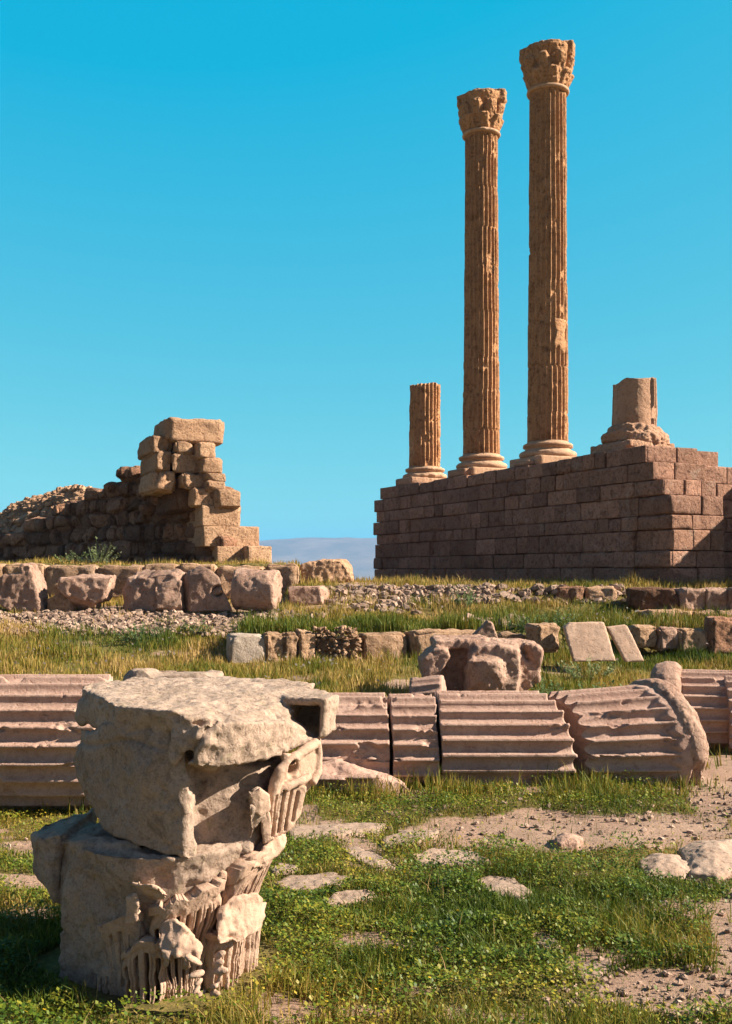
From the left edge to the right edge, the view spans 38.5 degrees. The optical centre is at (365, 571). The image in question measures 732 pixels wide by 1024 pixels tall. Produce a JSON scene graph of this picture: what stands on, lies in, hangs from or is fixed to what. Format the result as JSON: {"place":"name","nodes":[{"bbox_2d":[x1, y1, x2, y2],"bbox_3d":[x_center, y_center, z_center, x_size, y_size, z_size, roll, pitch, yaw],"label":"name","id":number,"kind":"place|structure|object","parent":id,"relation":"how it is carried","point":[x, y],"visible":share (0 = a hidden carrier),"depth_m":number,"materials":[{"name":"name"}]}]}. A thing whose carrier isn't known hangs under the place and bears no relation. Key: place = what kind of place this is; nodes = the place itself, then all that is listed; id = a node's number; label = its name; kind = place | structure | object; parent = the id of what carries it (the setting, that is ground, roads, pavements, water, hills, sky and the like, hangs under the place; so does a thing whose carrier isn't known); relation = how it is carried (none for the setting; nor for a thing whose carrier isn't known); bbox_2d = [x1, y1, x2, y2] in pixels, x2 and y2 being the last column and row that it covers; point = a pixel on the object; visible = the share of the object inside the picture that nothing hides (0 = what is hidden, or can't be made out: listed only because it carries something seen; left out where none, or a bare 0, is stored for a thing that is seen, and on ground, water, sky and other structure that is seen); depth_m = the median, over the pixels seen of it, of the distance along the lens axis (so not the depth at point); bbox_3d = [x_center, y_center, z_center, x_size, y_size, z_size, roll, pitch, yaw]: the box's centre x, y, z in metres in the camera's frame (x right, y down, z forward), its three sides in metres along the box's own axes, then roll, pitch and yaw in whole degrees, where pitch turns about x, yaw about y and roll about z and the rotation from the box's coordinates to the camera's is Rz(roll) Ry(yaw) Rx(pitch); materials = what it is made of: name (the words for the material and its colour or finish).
{"place":"outdoors","nodes":[
{"label":"outdoors","id":0,"kind":"place"},
{"bbox_2d":[0,608,331,637],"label":"gravel","id":1,"kind":"structure","parent":0,"point":[219,620],"depth_m":24.02,"materials":[{"name":"beige gravel"}]},
{"bbox_2d":[259,537,376,578],"bbox_3d":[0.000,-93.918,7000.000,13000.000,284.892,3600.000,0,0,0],"label":"hills","id":2,"kind":"structure","parent":0,"point":[358,554],"depth_m":6398.47,"materials":[{"name":"blue"}]},
{"bbox_2d":[0,769,731,1023],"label":"short grass","id":3,"kind":"structure","parent":0,"point":[247,1012],"depth_m":7.14,"materials":[{"name":"green plant"}]},
{"bbox_2d":[0,563,731,1023],"bbox_3d":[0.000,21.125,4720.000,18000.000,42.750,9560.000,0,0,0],"label":"ground","id":4,"kind":"structure","parent":0,"point":[656,829],"depth_m":9.38,"materials":[{"name":"soil"}]},
{"bbox_2d":[0,562,47,612],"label":"stone fragment","id":5,"kind":"object","parent":4,"relation":"on","point":[24,588],"visible":0.84,"depth_m":25.01,"materials":[{"name":"beige stone"}]},
{"bbox_2d":[2,491,72,534],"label":"rubble mound","id":6,"kind":"object","parent":4,"relation":"on","point":[18,529],"visible":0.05,"depth_m":42.98,"materials":[{"name":"beige stone"}]},
{"bbox_2d":[0,484,91,533],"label":"rubble stones","id":7,"kind":"object","parent":6,"relation":"on","point":[18,516],"visible":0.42,"depth_m":43.63,"materials":[{"name":"beige stone"}]},
{"bbox_2d":[0,674,112,810],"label":"shaft drum","id":8,"kind":"object","parent":4,"relation":"on","point":[40,732],"visible":0.66,"depth_m":10.60,"materials":[{"name":"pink stone"}]},
{"bbox_2d":[47,593,76,611],"bbox_3d":[-7.341,0.790,25.397,0.740,0.591,0.646,0,0,0],"label":"stone fragment","id":9,"kind":"object","parent":4,"relation":"on","point":[59,602],"visible":0.59,"depth_m":25.11,"materials":[{"name":"brown stone"}]},
{"bbox_2d":[55,551,89,563],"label":"weed plant","id":10,"kind":"object","parent":4,"relation":"on","point":[68,561],"visible":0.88,"depth_m":29.09,"materials":[{"name":"green plant"}]},
{"bbox_2d":[57,573,115,609],"bbox_3d":[-6.782,0.531,25.401,1.373,0.966,0.888,0,0,0],"label":"stone fragment","id":11,"kind":"object","parent":4,"relation":"on","point":[86,591],"visible":0.96,"depth_m":25.01,"materials":[{"name":"beige stone"}]},
{"bbox_2d":[68,536,119,563],"bbox_3d":[-7.403,-0.563,29.234,1.384,0.811,1.347,0,0,42],"label":"weed plant","id":12,"kind":"object","parent":4,"relation":"on","point":[96,557],"visible":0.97,"depth_m":29.13,"materials":[{"name":"green plant"}]},
{"bbox_2d":[0,465,240,563],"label":"ruined wall","id":13,"kind":"structure","parent":4,"relation":"on","point":[126,520],"depth_m":35.59,"materials":[{"name":"brown stone"}]},
{"bbox_2d":[113,621,163,642],"bbox_3d":[-4.839,1.289,22.368,1.130,0.451,0.886,0,0,0],"label":"weed plant","id":14,"kind":"object","parent":4,"relation":"on","point":[140,632],"visible":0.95,"depth_m":22.34,"materials":[{"name":"green plant"}]},
{"bbox_2d":[0,563,299,600],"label":"stone ledge","id":15,"kind":"object","parent":4,"relation":"on","point":[289,573],"visible":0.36,"depth_m":27.75,"materials":[{"name":"brown stone"}]},
{"bbox_2d":[122,568,187,611],"bbox_3d":[-5.111,0.496,25.420,1.573,1.128,1.258,0,0,0],"label":"stone fragment","id":16,"kind":"object","parent":4,"relation":"on","point":[146,590],"visible":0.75,"depth_m":25.01,"materials":[{"name":"beige stone"}]},
{"bbox_2d":[30,808,286,1003],"bbox_3d":[-1.322,2.152,6.520,1.666,1.102,1.370,0,0,0],"label":"capital lower block","id":17,"kind":"object","parent":4,"relation":"on","point":[135,917],"depth_m":6.18,"materials":[{"name":"stone"}]},
{"bbox_2d":[73,676,338,858],"bbox_3d":[-1.052,1.258,6.881,1.755,0.970,1.849,0,0,0],"label":"capital upper block","id":18,"kind":"object","parent":17,"relation":"on","point":[181,767],"depth_m":6.35,"materials":[{"name":"stone"}]},
{"bbox_2d":[123,668,223,680],"bbox_3d":[-2.250,1.303,12.200,1.130,0.343,0.647,0,0,0],"label":"stone fragment","id":19,"kind":"object","parent":4,"relation":"on","point":[150,673],"visible":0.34,"depth_m":12.09,"materials":[{"name":"stone"}]},
{"bbox_2d":[181,615,212,633],"bbox_3d":[-3.685,1.183,23.066,0.728,0.460,0.940,0,0,-31],"label":"weed plant","id":20,"kind":"object","parent":4,"relation":"on","point":[183,626],"visible":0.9,"depth_m":22.92,"materials":[{"name":"green plant"}]},
{"bbox_2d":[137,417,271,563],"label":"ruined pier","id":21,"kind":"structure","parent":4,"relation":"on","point":[181,468],"depth_m":31.23,"materials":[{"name":"beige stone"}]},
{"bbox_2d":[183,566,231,611],"bbox_3d":[-3.817,0.423,25.114,1.247,1.117,0.494,0,0,0],"label":"stone fragment","id":22,"kind":"object","parent":4,"relation":"on","point":[203,590],"visible":1,"depth_m":24.91,"materials":[{"name":"beige stone"}]},
{"bbox_2d":[226,633,265,662],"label":"wall block","id":23,"kind":"structure","parent":4,"relation":"on","point":[243,647],"depth_m":21.09,"materials":[{"name":"grey stone"}]},
{"bbox_2d":[230,567,282,611],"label":"stone block","id":24,"kind":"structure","parent":4,"relation":"on","point":[256,589],"depth_m":24.75,"materials":[{"name":"beige stone"}]},
{"bbox_2d":[262,631,283,661],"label":"wall block","id":25,"kind":"structure","parent":4,"relation":"on","point":[274,646],"depth_m":21.22,"materials":[{"name":"stone"}]},
{"bbox_2d":[269,863,299,875],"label":"paving stone","id":26,"kind":"object","parent":4,"relation":"on","point":[285,867],"visible":0.23,"depth_m":8.65,"materials":[{"name":"beige stone"}]},
{"bbox_2d":[281,632,298,660],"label":"wall block","id":27,"kind":"structure","parent":4,"relation":"on","point":[290,640],"depth_m":21.26,"materials":[{"name":"stone"}]},
{"bbox_2d":[295,629,315,658],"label":"wall block","id":28,"kind":"structure","parent":4,"relation":"on","point":[305,646],"depth_m":21.35,"materials":[{"name":"stone"}]},
{"bbox_2d":[288,586,329,604],"bbox_3d":[-1.410,0.602,26.001,1.047,0.489,0.807,0,0,0],"label":"stone slab","id":29,"kind":"object","parent":4,"relation":"on","point":[317,594],"depth_m":25.61,"materials":[{"name":"beige stone"}]},
{"bbox_2d":[272,872,352,891],"bbox_3d":[-0.418,2.529,8.325,0.692,0.186,0.448,0,0,-12],"label":"paving stone","id":30,"kind":"object","parent":4,"relation":"on","point":[309,881],"visible":0.38,"depth_m":8.29,"materials":[{"name":"beige stone"}]},
{"bbox_2d":[300,559,353,582],"bbox_3d":[-1.045,0.017,28.491,1.435,0.718,1.099,0,0,0],"label":"stone block","id":31,"kind":"object","parent":4,"relation":"on","point":[341,569],"depth_m":28.00,"materials":[{"name":"beige stone"}]},
{"bbox_2d":[312,625,361,659],"bbox_3d":[-0.608,1.542,21.655,1.070,0.883,0.692,0,0,0],"label":"rubble infill","id":32,"kind":"object","parent":4,"relation":"on","point":[327,642],"visible":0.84,"depth_m":21.46,"materials":[{"name":"stone"}]},
{"bbox_2d":[289,822,386,840],"bbox_3d":[-0.276,2.558,10.091,1.150,0.215,0.518,0,0,-25],"label":"paving stone","id":33,"kind":"object","parent":4,"relation":"on","point":[335,828],"visible":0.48,"depth_m":10.04,"materials":[{"name":"beige stone"}]},
{"bbox_2d":[300,692,389,774],"bbox_3d":[-0.257,2.149,12.700,1.066,1.363,1.383,0,0,0],"label":"shaft drum","id":34,"kind":"object","parent":4,"relation":"on","point":[359,736],"visible":0.44,"depth_m":12.13,"materials":[{"name":"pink stone"}]},
{"bbox_2d":[327,889,374,910],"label":"paving stone","id":35,"kind":"object","parent":4,"relation":"on","point":[352,896],"visible":0.36,"depth_m":7.83,"materials":[{"name":"beige stone"}]},
{"bbox_2d":[3,773,715,1023],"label":"yellow flowers","id":36,"kind":"object","parent":4,"relation":"on","point":[381,980],"visible":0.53,"depth_m":6.89,"materials":[{"name":"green plant"}]},
{"bbox_2d":[314,759,408,795],"bbox_3d":[-0.064,2.367,12.017,1.173,0.440,0.716,0,0,0],"label":"fluted shard","id":37,"kind":"object","parent":4,"relation":"on","point":[333,770],"visible":0.56,"depth_m":11.79,"materials":[{"name":"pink stone"}]},
{"bbox_2d":[0,601,729,693],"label":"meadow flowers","id":38,"kind":"object","parent":4,"relation":"on","point":[140,649],"visible":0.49,"depth_m":20.56,"materials":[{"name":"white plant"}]},
{"bbox_2d":[0,770,731,1023],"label":"clover","id":39,"kind":"object","parent":4,"relation":"on","point":[12,1004],"visible":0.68,"depth_m":7.19,"materials":[{"name":"green plant"}]},
{"bbox_2d":[0,572,731,769],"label":"meadow grass","id":40,"kind":"structure","parent":4,"relation":"on","point":[345,682],"depth_m":21.41,"materials":[{"name":"green plant"}]},
{"bbox_2d":[0,776,731,1023],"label":"path pebbles","id":41,"kind":"object","parent":4,"relation":"on","point":[622,991],"visible":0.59,"depth_m":7.68,"materials":[{"name":"stone"}]},
{"bbox_2d":[345,846,395,871],"bbox_3d":[-0.003,2.542,9.069,0.273,0.187,0.858,0,0,-28],"label":"paving stone","id":42,"kind":"object","parent":4,"relation":"on","point":[363,853],"visible":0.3,"depth_m":9.02,"materials":[{"name":"beige stone"}]},
{"bbox_2d":[25,760,727,815],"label":"tall grass","id":43,"kind":"structure","parent":4,"relation":"on","point":[500,781],"depth_m":11.62,"materials":[{"name":"green plant"}]},
{"bbox_2d":[358,631,406,659],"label":"wall block","id":44,"kind":"structure","parent":4,"relation":"on","point":[394,641],"depth_m":21.64,"materials":[{"name":"stone"}]},
{"bbox_2d":[382,830,438,849],"bbox_3d":[0.402,2.549,9.787,0.458,0.203,0.858,0,0,35],"label":"paving stone","id":45,"kind":"object","parent":4,"relation":"on","point":[430,832],"visible":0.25,"depth_m":9.79,"materials":[{"name":"beige stone"}]},
{"bbox_2d":[387,693,439,782],"bbox_3d":[0.540,2.161,12.700,0.626,1.358,1.383,0,0,0],"label":"shaft drum","id":46,"kind":"object","parent":4,"relation":"on","point":[413,733],"visible":0.69,"depth_m":12.13,"materials":[{"name":"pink stone"}]},
{"bbox_2d":[409,675,446,695],"bbox_3d":[0.964,1.917,16.151,0.566,0.642,0.585,0,0,11],"label":"shaft fragment","id":47,"kind":"object","parent":4,"relation":"on","point":[428,685],"visible":0.36,"depth_m":15.97,"materials":[{"name":"beige stone"}]},
{"bbox_2d":[404,628,475,657],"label":"wall block","id":48,"kind":"structure","parent":4,"relation":"on","point":[417,640],"depth_m":21.83,"materials":[{"name":"stone"}]},
{"bbox_2d":[411,848,490,868],"bbox_3d":[0.734,2.544,9.070,0.737,0.198,0.513,0,0,0],"label":"paving stone","id":49,"kind":"object","parent":4,"relation":"on","point":[433,851],"visible":0.23,"depth_m":9.05,"materials":[{"name":"beige stone"}]},
{"bbox_2d":[450,586,483,607],"bbox_3d":[2.449,0.597,25.265,0.773,0.589,0.935,0,0,-45],"label":"weed plant","id":50,"kind":"object","parent":4,"relation":"on","point":[469,598],"visible":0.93,"depth_m":25.26,"materials":[{"name":"green plant"}]},
{"bbox_2d":[323,582,626,629],"bbox_3d":[2.801,0.807,24.808,7.966,1.068,4.086,0,0,0],"label":"bank rubble","id":51,"kind":"object","parent":4,"relation":"on","point":[405,591],"visible":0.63,"depth_m":26.17,"materials":[{"name":"stone"}]},
{"bbox_2d":[224,602,731,641],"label":"verge grass","id":52,"kind":"structure","parent":4,"relation":"on","point":[450,622],"depth_m":22.73,"materials":[{"name":"green plant"}]},
{"bbox_2d":[417,634,543,690],"bbox_3d":[1.879,1.612,17.392,2.054,1.092,1.874,0,0,0],"label":"broken capital","id":53,"kind":"object","parent":4,"relation":"on","point":[474,662],"visible":0.73,"depth_m":16.81,"materials":[{"name":"stone"}]},
{"bbox_2d":[472,620,497,637],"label":"pointed stone","id":54,"kind":"object","parent":4,"relation":"on","point":[486,628],"visible":0.45,"depth_m":20.41,"materials":[{"name":"beige stone"}]},
{"bbox_2d":[432,690,577,786],"bbox_3d":[1.609,2.150,12.700,1.625,1.403,1.403,0,0,0],"label":"shaft drum","id":55,"kind":"object","parent":4,"relation":"on","point":[484,736],"visible":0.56,"depth_m":12.11,"materials":[{"name":"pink stone"}]},
{"bbox_2d":[478,876,531,903],"bbox_3d":[1.076,2.555,8.219,0.383,0.196,0.706,0,0,-14],"label":"paving stone","id":56,"kind":"object","parent":4,"relation":"on","point":[498,881],"visible":0.27,"depth_m":8.24,"materials":[{"name":"beige stone"}]},
{"bbox_2d":[497,631,525,638],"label":"wall block","id":57,"kind":"structure","parent":4,"relation":"on","point":[506,634],"depth_m":21.13,"materials":[{"name":"stone"}]},
{"bbox_2d":[504,615,537,634],"bbox_3d":[3.367,1.151,22.597,0.896,0.476,0.757,0,0,0],"label":"weed plant","id":58,"kind":"object","parent":4,"relation":"on","point":[518,625],"visible":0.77,"depth_m":22.49,"materials":[{"name":"green plant"}]},
{"bbox_2d":[525,622,559,652],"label":"wall block","id":59,"kind":"structure","parent":4,"relation":"on","point":[544,635],"depth_m":20.84,"materials":[{"name":"stone"}]},
{"bbox_2d":[535,938,559,949],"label":"field rock","id":60,"kind":"object","parent":4,"relation":"on","point":[543,943],"visible":0.16,"depth_m":7.04,"materials":[{"name":"stone"}]},
{"bbox_2d":[373,445,731,584],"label":"temple podium","id":61,"kind":"object","parent":4,"relation":"on","point":[662,513],"visible":0.95,"depth_m":31.54,"materials":[{"name":"beige stone"}]},
{"bbox_2d":[403,382,446,481],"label":"column stump","id":62,"kind":"object","parent":61,"relation":"on","point":[424,436],"visible":0.98,"depth_m":42.14,"materials":[{"name":"stone"}]},
{"bbox_2d":[448,88,506,477],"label":"temple column","id":63,"kind":"structure","parent":61,"relation":"on","point":[480,115],"depth_m":38.19,"materials":[{"name":"stone"}]},
{"bbox_2d":[510,39,576,467],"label":"temple column","id":64,"kind":"structure","parent":61,"relation":"on","point":[547,66],"depth_m":34.38,"materials":[{"name":"stone"}]},
{"bbox_2d":[590,377,674,453],"bbox_3d":[7.927,-4.519,30.965,1.979,2.285,1.988,0,0,-25],"label":"column stump","id":65,"kind":"object","parent":61,"relation":"on","point":[634,412],"visible":0.8,"depth_m":30.43,"materials":[{"name":"beige stone"}]},
{"bbox_2d":[532,675,572,695],"bbox_3d":[2.949,1.936,17.208,0.644,0.489,0.808,0,0,44],"label":"weed plant","id":66,"kind":"object","parent":4,"relation":"on","point":[542,690],"visible":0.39,"depth_m":17.16,"materials":[{"name":"green plant"}]},
{"bbox_2d":[523,606,581,628],"bbox_3d":[4.121,1.025,22.852,1.301,0.533,1.359,0,0,0],"label":"weed plant","id":67,"kind":"object","parent":4,"relation":"on","point":[557,618],"visible":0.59,"depth_m":22.77,"materials":[{"name":"green plant"}]},
{"bbox_2d":[554,832,582,849],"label":"field rock","id":68,"kind":"object","parent":4,"relation":"on","point":[566,841],"visible":0.43,"depth_m":9.47,"materials":[{"name":"stone"}]},
{"bbox_2d":[555,586,583,600],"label":"step block","id":69,"kind":"structure","parent":4,"relation":"on","point":[571,593],"depth_m":26.02,"materials":[{"name":"beige stone"}]},
{"bbox_2d":[557,655,615,681],"bbox_3d":[4.193,1.776,19.427,0.931,0.550,1.128,0,0,-41],"label":"weed plant","id":70,"kind":"object","parent":4,"relation":"on","point":[571,671],"visible":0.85,"depth_m":19.39,"materials":[{"name":"green plant"}]},
{"bbox_2d":[563,622,614,661],"bbox_3d":[4.354,1.376,20.549,0.933,0.755,0.640,0,0,0],"label":"tilted slab","id":71,"kind":"object","parent":4,"relation":"on","point":[584,640],"depth_m":20.43,"materials":[{"name":"beige stone"}]},
{"bbox_2d":[575,959,613,980],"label":"field rock","id":72,"kind":"object","parent":4,"relation":"on","point":[602,964],"visible":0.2,"depth_m":6.62,"materials":[{"name":"stone"}]},
{"bbox_2d":[578,681,610,688],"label":"weed plant","id":73,"kind":"object","parent":4,"relation":"on","point":[596,686],"visible":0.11,"depth_m":17.22,"materials":[{"name":"green plant"}]},
{"bbox_2d":[584,586,616,600],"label":"step block","id":74,"kind":"structure","parent":4,"relation":"on","point":[603,592],"depth_m":26.09,"materials":[{"name":"stone"}]},
{"bbox_2d":[606,624,643,661],"bbox_3d":[5.058,1.406,20.516,0.437,0.700,0.789,0,0,-31],"label":"tilted slab","id":75,"kind":"object","parent":4,"relation":"on","point":[624,642],"depth_m":20.42,"materials":[{"name":"beige stone"}]},
{"bbox_2d":[547,678,708,785],"bbox_3d":[2.999,2.135,12.682,1.372,1.670,1.947,0,0,-23],"label":"fluted column foot","id":76,"kind":"object","parent":4,"relation":"on","point":[651,727],"visible":0.66,"depth_m":12.13},
{"bbox_2d":[628,624,656,647],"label":"wall block","id":77,"kind":"structure","parent":4,"relation":"on","point":[644,636],"depth_m":22.54,"materials":[{"name":"stone"}]},
{"bbox_2d":[625,586,679,609],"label":"step block","id":78,"kind":"structure","parent":4,"relation":"on","point":[653,597],"depth_m":25.02,"materials":[{"name":"brown stone"}]},
{"bbox_2d":[636,608,690,618],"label":"step block","id":79,"kind":"structure","parent":4,"relation":"on","point":[647,612],"depth_m":24.37,"materials":[{"name":"stone"}]},
{"bbox_2d":[638,853,689,881],"bbox_3d":[2.515,2.524,8.817,0.510,0.240,0.717,0,0,0],"label":"field rock","id":80,"kind":"object","parent":4,"relation":"on","point":[674,864],"visible":0.52,"depth_m":8.69,"materials":[{"name":"stone"}]},
{"bbox_2d":[653,626,678,650],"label":"wall block","id":81,"kind":"structure","parent":4,"relation":"on","point":[667,637],"depth_m":22.50,"materials":[{"name":"stone"}]},
{"bbox_2d":[674,587,705,610],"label":"step block","id":82,"kind":"structure","parent":4,"relation":"on","point":[689,597],"depth_m":24.82,"materials":[{"name":"stone"}]},
{"bbox_2d":[650,661,731,747],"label":"fluted column foot","id":83,"kind":"object","parent":4,"relation":"on","point":[703,691],"visible":0.44,"depth_m":14.22},
{"bbox_2d":[674,627,707,651],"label":"wall block","id":84,"kind":"structure","parent":4,"relation":"on","point":[697,636],"depth_m":22.51,"materials":[{"name":"stone"}]},
{"bbox_2d":[690,609,713,617],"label":"step block","id":85,"kind":"structure","parent":4,"relation":"on","point":[704,612],"depth_m":24.33,"materials":[{"name":"stone"}]},
{"bbox_2d":[678,839,731,881],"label":"field rock","id":86,"kind":"object","parent":4,"relation":"on","point":[709,858],"visible":0.71,"depth_m":8.81,"materials":[{"name":"stone"}]},
{"bbox_2d":[704,587,727,610],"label":"step block","id":87,"kind":"structure","parent":4,"relation":"on","point":[715,597],"depth_m":24.81,"materials":[{"name":"stone"}]},
{"bbox_2d":[704,616,731,653],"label":"wall block","id":88,"kind":"structure","parent":4,"relation":"on","point":[718,629],"depth_m":22.49,"materials":[{"name":"brown stone"}]},
{"bbox_2d":[715,609,731,615],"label":"step block","id":89,"kind":"structure","parent":4,"relation":"on","point":[724,611],"depth_m":24.36,"materials":[{"name":"stone"}]},
{"bbox_2d":[723,587,731,609],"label":"step block","id":90,"kind":"structure","parent":89,"relation":"on","point":[729,598],"depth_m":24.76,"materials":[{"name":"stone"}]},
{"bbox_2d":[724,676,731,750],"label":"shaft drum","id":91,"kind":"object","parent":4,"relation":"on","point":[728,681],"visible":0.3,"depth_m":14.06,"materials":[{"name":"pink stone"}]},
{"bbox_2d":[0,0,731,540],"label":"sky","id":92,"kind":"structure","parent":0,"point":[247,215],"materials":[{"name":"blue"}]},
{"bbox_2d":[1,555,731,606],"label":"ledge grass","id":93,"kind":"structure","parent":0,"point":[373,579],"depth_m":28.58,"materials":[{"name":"green plant"}]},
{"bbox_2d":[4,781,731,1023],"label":"dry stalks","id":94,"kind":"object","parent":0,"point":[431,916],"visible":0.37,"depth_m":6.99,"materials":[{"name":"beige plant"}]}
]}

